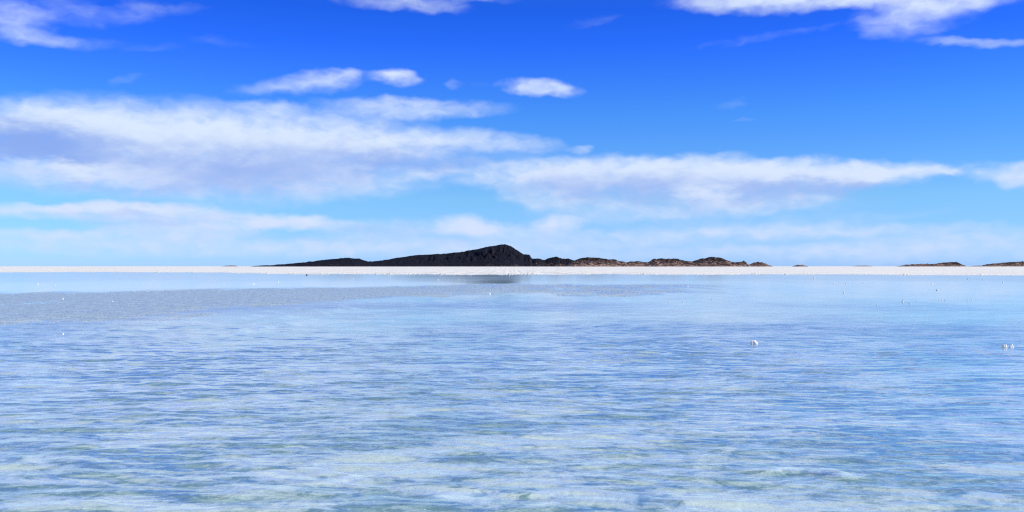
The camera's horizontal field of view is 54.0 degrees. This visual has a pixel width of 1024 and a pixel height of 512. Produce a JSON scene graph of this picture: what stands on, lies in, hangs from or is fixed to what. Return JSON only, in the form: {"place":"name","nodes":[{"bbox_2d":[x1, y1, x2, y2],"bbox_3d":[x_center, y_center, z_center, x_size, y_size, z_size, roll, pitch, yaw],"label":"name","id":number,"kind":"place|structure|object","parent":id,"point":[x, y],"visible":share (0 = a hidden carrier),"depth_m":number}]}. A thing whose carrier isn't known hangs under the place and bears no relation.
{"place":"outdoors","nodes":[
{"label":"outdoors","id":0,"kind":"place"},
{"bbox_2d":[250,258,373,266],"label":"hill","id":1,"kind":"structure","parent":0,"point":[349,262],"depth_m":4444.19},
{"bbox_2d":[369,244,540,266],"bbox_3d":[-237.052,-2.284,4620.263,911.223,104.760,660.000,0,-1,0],"label":"hill","id":2,"kind":"structure","parent":0,"point":[503,255],"depth_m":4474.58},
{"bbox_2d":[0,266,1023,511],"bbox_3d":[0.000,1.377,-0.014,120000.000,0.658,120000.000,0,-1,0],"label":"salt flat","id":3,"kind":"structure","parent":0,"point":[448,488],"depth_m":10.02},
{"bbox_2d":[0,272,1023,511],"bbox_3d":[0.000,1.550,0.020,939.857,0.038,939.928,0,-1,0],"label":"water","id":4,"kind":"structure","parent":0,"point":[821,306],"depth_m":21.77},
{"bbox_2d":[0,0,1023,265],"label":"sky","id":5,"kind":"structure","parent":0,"point":[133,132]},
{"bbox_2d":[532,257,573,266],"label":"hill","id":6,"kind":"structure","parent":0,"point":[554,262],"depth_m":4487.18},
{"bbox_2d":[566,257,641,266],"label":"rocky knoll","id":7,"kind":"structure","parent":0,"point":[590,262],"depth_m":4378.93},
{"bbox_2d":[630,261,645,266],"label":"rocky knoll","id":8,"kind":"structure","parent":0,"point":[639,263],"depth_m":4511.31},
{"bbox_2d":[643,258,690,266],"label":"rocky knoll","id":9,"kind":"structure","parent":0,"point":[662,262],"depth_m":4437.01},
{"bbox_2d":[684,257,736,266],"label":"rocky knoll","id":10,"kind":"structure","parent":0,"point":[712,262],"depth_m":4374.12},
{"bbox_2d":[732,261,751,266],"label":"rocky knoll","id":11,"kind":"structure","parent":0,"point":[741,264],"depth_m":4338.67},
{"bbox_2d":[749,262,772,266],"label":"rocky knoll","id":12,"kind":"structure","parent":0,"point":[758,264],"depth_m":4425.72},
{"bbox_2d":[896,262,967,266],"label":"islet","id":13,"kind":"object","parent":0,"point":[950,264],"visible":1,"depth_m":5549.56},
{"bbox_2d":[968,261,1023,266],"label":"islet","id":14,"kind":"object","parent":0,"point":[1013,264],"visible":1,"depth_m":5747.03}
]}

